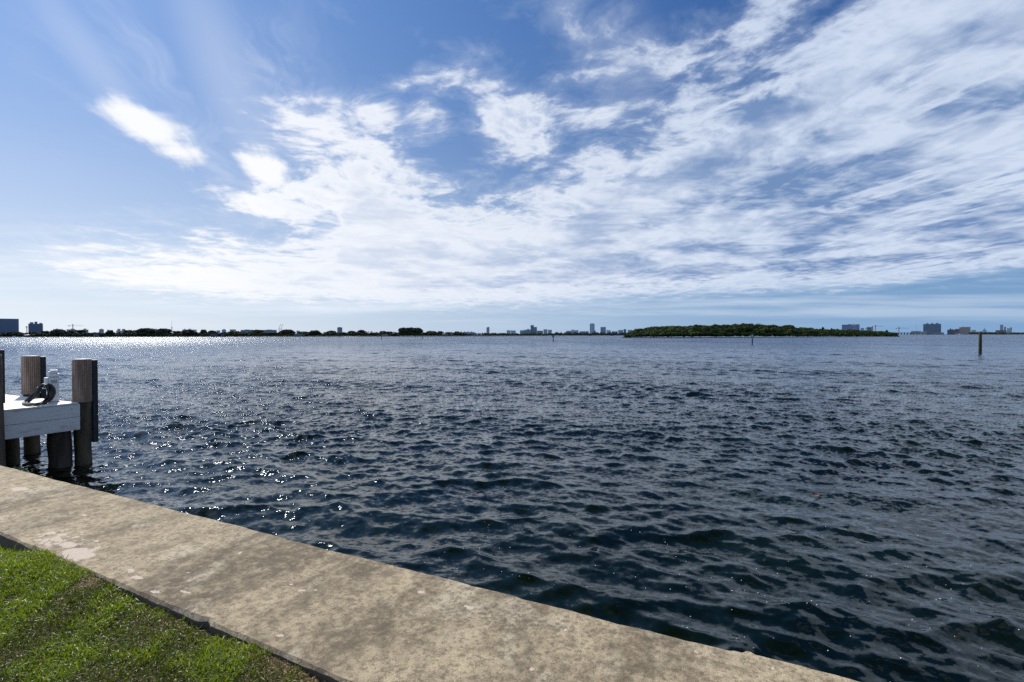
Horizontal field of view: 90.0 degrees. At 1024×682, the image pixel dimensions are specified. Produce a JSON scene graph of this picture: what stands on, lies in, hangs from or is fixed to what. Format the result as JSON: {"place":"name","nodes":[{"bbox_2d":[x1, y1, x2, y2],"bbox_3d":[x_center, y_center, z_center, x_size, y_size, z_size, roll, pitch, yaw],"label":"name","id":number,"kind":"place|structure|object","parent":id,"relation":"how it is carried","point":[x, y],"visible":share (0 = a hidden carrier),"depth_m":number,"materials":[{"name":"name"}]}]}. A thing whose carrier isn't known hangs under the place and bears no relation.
{"place":"outdoors","nodes":[
{"label":"outdoors","id":0,"kind":"place"},
{"bbox_2d":[0,319,18,332],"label":"office slab","id":1,"kind":"structure","parent":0,"point":[8,325],"depth_m":1755.85,"materials":[{"name":"blue"}]},
{"bbox_2d":[28,322,42,332],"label":"office slab","id":2,"kind":"structure","parent":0,"point":[35,327],"depth_m":1749.25,"materials":[{"name":"blue"}]},
{"bbox_2d":[0,545,325,681],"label":"lawn","id":3,"kind":"structure","parent":0,"point":[180,657],"depth_m":2.72,"materials":[{"name":"plant"}]},
{"bbox_2d":[52,335,623,336],"bbox_3d":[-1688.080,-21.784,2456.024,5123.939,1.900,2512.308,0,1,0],"label":"shore","id":4,"kind":"structure","parent":0,"point":[342,336],"depth_m":1361.50,"materials":[{"name":"green plant"}]},
{"bbox_2d":[49,329,67,334],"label":"broadleaf tree","id":5,"kind":"object","parent":4,"relation":"on","point":[55,332],"visible":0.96,"depth_m":1251.10,"materials":[{"name":"green plant"}]},
{"bbox_2d":[67,330,86,336],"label":"broadleaf tree","id":6,"kind":"object","parent":4,"relation":"on","point":[77,331],"visible":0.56,"depth_m":1274.94,"materials":[{"name":"green plant"}]},
{"bbox_2d":[93,333,103,336],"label":"waterside house","id":7,"kind":"structure","parent":4,"relation":"on","point":[95,334],"depth_m":1253.83,"materials":[{"name":"grey"}]},
{"bbox_2d":[122,330,137,336],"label":"broadleaf tree","id":8,"kind":"object","parent":4,"relation":"on","point":[130,331],"visible":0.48,"depth_m":1286.68,"materials":[{"name":"green plant"}]},
{"bbox_2d":[136,328,154,336],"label":"spreading tree","id":9,"kind":"object","parent":4,"relation":"on","point":[142,331],"visible":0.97,"depth_m":1267.25,"materials":[{"name":"green plant"}]},
{"bbox_2d":[154,328,171,336],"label":"spreading tree","id":10,"kind":"object","parent":4,"relation":"on","point":[162,330],"visible":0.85,"depth_m":1282.88,"materials":[{"name":"green plant"}]},
{"bbox_2d":[180,329,197,336],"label":"broadleaf tree","id":11,"kind":"object","parent":4,"relation":"on","point":[189,332],"visible":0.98,"depth_m":1276.14,"materials":[{"name":"green plant"}]},
{"bbox_2d":[210,333,218,336],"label":"waterside house","id":12,"kind":"structure","parent":4,"relation":"on","point":[213,334],"depth_m":1275.45,"materials":[{"name":"grey"}]},
{"bbox_2d":[0,331,464,336],"bbox_3d":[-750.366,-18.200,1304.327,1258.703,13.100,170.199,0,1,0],"label":"shoreline bushes","id":13,"kind":"object","parent":4,"relation":"on","point":[41,334],"visible":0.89,"depth_m":1282.97,"materials":[{"name":"green plant"}]},
{"bbox_2d":[228,331,241,334],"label":"broadleaf tree","id":14,"kind":"object","parent":4,"relation":"on","point":[231,332],"visible":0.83,"depth_m":1286.02,"materials":[{"name":"green plant"}]},
{"bbox_2d":[251,329,263,333],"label":"spreading tree","id":15,"kind":"object","parent":4,"relation":"on","point":[257,331],"visible":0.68,"depth_m":1302.59,"materials":[{"name":"green plant"}]},
{"bbox_2d":[263,330,276,332],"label":"apartment row","id":16,"kind":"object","parent":4,"relation":"on","point":[272,331],"visible":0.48,"depth_m":2201.41,"materials":[{"name":"blue"}]},
{"bbox_2d":[279,329,295,334],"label":"spreading tree","id":17,"kind":"object","parent":4,"relation":"on","point":[286,331],"visible":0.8,"depth_m":1296.53,"materials":[{"name":"green plant"}]},
{"bbox_2d":[308,330,319,334],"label":"broadleaf tree","id":18,"kind":"object","parent":4,"relation":"on","point":[314,332],"visible":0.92,"depth_m":1289.36,"materials":[{"name":"green plant"}]},
{"bbox_2d":[398,327,408,334],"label":"spreading tree","id":19,"kind":"object","parent":4,"relation":"on","point":[403,330],"visible":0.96,"depth_m":1313.32,"materials":[{"name":"green plant"}]},
{"bbox_2d":[406,327,415,333],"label":"spreading tree","id":20,"kind":"object","parent":4,"relation":"on","point":[411,329],"visible":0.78,"depth_m":1324.12,"materials":[{"name":"green plant"}]},
{"bbox_2d":[414,327,422,333],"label":"spreading tree","id":21,"kind":"object","parent":4,"relation":"on","point":[419,330],"visible":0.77,"depth_m":1334.53,"materials":[{"name":"green plant"}]},
{"bbox_2d":[460,332,626,335],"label":"distant bushes","id":22,"kind":"object","parent":4,"relation":"on","point":[555,333],"visible":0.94,"depth_m":1654.97,"materials":[{"name":"green plant"}]},
{"bbox_2d":[0,335,1023,681],"bbox_3d":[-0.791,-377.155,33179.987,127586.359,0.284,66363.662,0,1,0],"label":"water","id":23,"kind":"structure","parent":0,"point":[668,487],"depth_m":10.59,"materials":[{"name":"blue liquid"}]},
{"bbox_2d":[0,350,5,466],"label":"timber pile","id":24,"kind":"object","parent":23,"relation":"in","point":[2,402],"visible":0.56,"depth_m":9.41,"materials":[{"name":"black wood"}]},
{"bbox_2d":[21,355,45,454],"bbox_3d":[-11.366,2.293,12.188,0.433,3.890,0.334,-1,1,-39],"label":"mooring pile","id":25,"kind":"object","parent":23,"relation":"in","point":[33,372],"visible":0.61,"depth_m":12.05,"materials":[{"name":"brown wood"}]},
{"bbox_2d":[4,394,79,467],"bbox_3d":[-12.220,2.783,10.361,5.327,2.974,3.746,0,1,27],"label":"dock","id":26,"kind":"object","parent":23,"relation":"in","point":[57,423],"visible":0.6,"depth_m":10.52,"materials":[{"name":"wood"}]},
{"bbox_2d":[22,383,55,404],"bbox_3d":[-9.737,1.081,10.437,0.692,0.423,0.462,0,1,21],"label":"coiled cable","id":27,"kind":"object","parent":26,"relation":"on","point":[51,392],"visible":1,"depth_m":10.51,"materials":[{"name":"black rubber"}]},
{"bbox_2d":[40,370,59,401],"bbox_3d":[-9.743,0.950,10.764,0.360,0.675,0.230,-1,1,-42],"label":"power pedestal","id":28,"kind":"object","parent":26,"relation":"on","point":[53,378],"visible":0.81,"depth_m":10.78,"materials":[{"name":"white plastic"}]},
{"bbox_2d":[72,359,98,465],"bbox_3d":[-9.259,2.316,11.125,0.433,3.860,0.334,-1,1,-39],"label":"mooring pile","id":29,"kind":"object","parent":23,"relation":"in","point":[85,384],"visible":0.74,"depth_m":11.00,"materials":[{"name":"brown wood"}]},
{"bbox_2d":[0,465,857,681],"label":"seawall","id":30,"kind":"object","parent":23,"relation":"in","point":[321,614],"visible":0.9,"depth_m":3.10,"materials":[{"name":"concrete"}]},
{"bbox_2d":[13,466,33,472],"bbox_3d":[-6.073,1.591,6.352,0.465,0.059,0.122,0,1,22],"label":"weed","id":31,"kind":"object","parent":30,"relation":"on","point":[19,468],"visible":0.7,"depth_m":6.36,"materials":[{"name":"green plant"}]},
{"bbox_2d":[898,332,927,334],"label":"causeway bridge","id":32,"kind":"structure","parent":23,"relation":"in","point":[916,333],"depth_m":3152.76,"materials":[{"name":"grey concrete"}]},
{"bbox_2d":[978,332,981,353],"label":"marker pile","id":33,"kind":"object","parent":23,"relation":"in","point":[980,344],"visible":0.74,"depth_m":69.63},
{"bbox_2d":[0,0,1023,333],"label":"sky","id":34,"kind":"structure","parent":0,"point":[560,166],"materials":[{"name":"blue"}]},
{"bbox_2d":[531,325,536,333],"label":"tower block","id":35,"kind":"structure","parent":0,"point":[533,329],"depth_m":3099.58,"materials":[{"name":"blue"}]},
{"bbox_2d":[590,323,595,332],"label":"tower block","id":36,"kind":"structure","parent":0,"point":[592,327],"depth_m":3099.92,"materials":[{"name":"blue"}]},
{"bbox_2d":[625,336,898,337],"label":"island","id":37,"kind":"structure","parent":0,"point":[737,337],"depth_m":486.73,"materials":[{"name":"green plant"}]},
{"bbox_2d":[622,323,899,337],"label":"mangrove wood","id":38,"kind":"object","parent":37,"relation":"on","point":[735,329],"visible":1,"depth_m":511.14,"materials":[{"name":"green plant"}]},
{"bbox_2d":[923,323,940,334],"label":"hotel","id":39,"kind":"structure","parent":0,"point":[931,327],"depth_m":3400.95,"materials":[{"name":"blue"}]},
{"bbox_2d":[929,332,943,334],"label":"warehouse","id":40,"kind":"structure","parent":0,"point":[936,333],"depth_m":3308.94,"materials":[{"name":"blue"}]},
{"bbox_2d":[947,328,954,334],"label":"office block","id":41,"kind":"structure","parent":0,"point":[950,331],"depth_m":3402.01,"materials":[{"name":"blue"}]},
{"bbox_2d":[899,334,1023,334],"bbox_3d":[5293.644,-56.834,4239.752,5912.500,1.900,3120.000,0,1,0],"label":"distant shore","id":42,"kind":"structure","parent":0,"point":[978,334],"depth_m":2800.41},
{"bbox_2d":[842,324,859,329],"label":"hotel","id":43,"kind":"structure","parent":42,"relation":"on","point":[851,327],"depth_m":1902.32,"materials":[{"name":"blue"}]},
{"bbox_2d":[967,332,1023,333],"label":"distant mangroves","id":44,"kind":"object","parent":42,"relation":"on","point":[995,333],"visible":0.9,"depth_m":2705.34,"materials":[{"name":"green plant"}]},
{"bbox_2d":[955,327,970,332],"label":"apartment block","id":45,"kind":"structure","parent":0,"point":[963,329],"depth_m":3395.45,"materials":[{"name":"grey concrete"}]}
]}

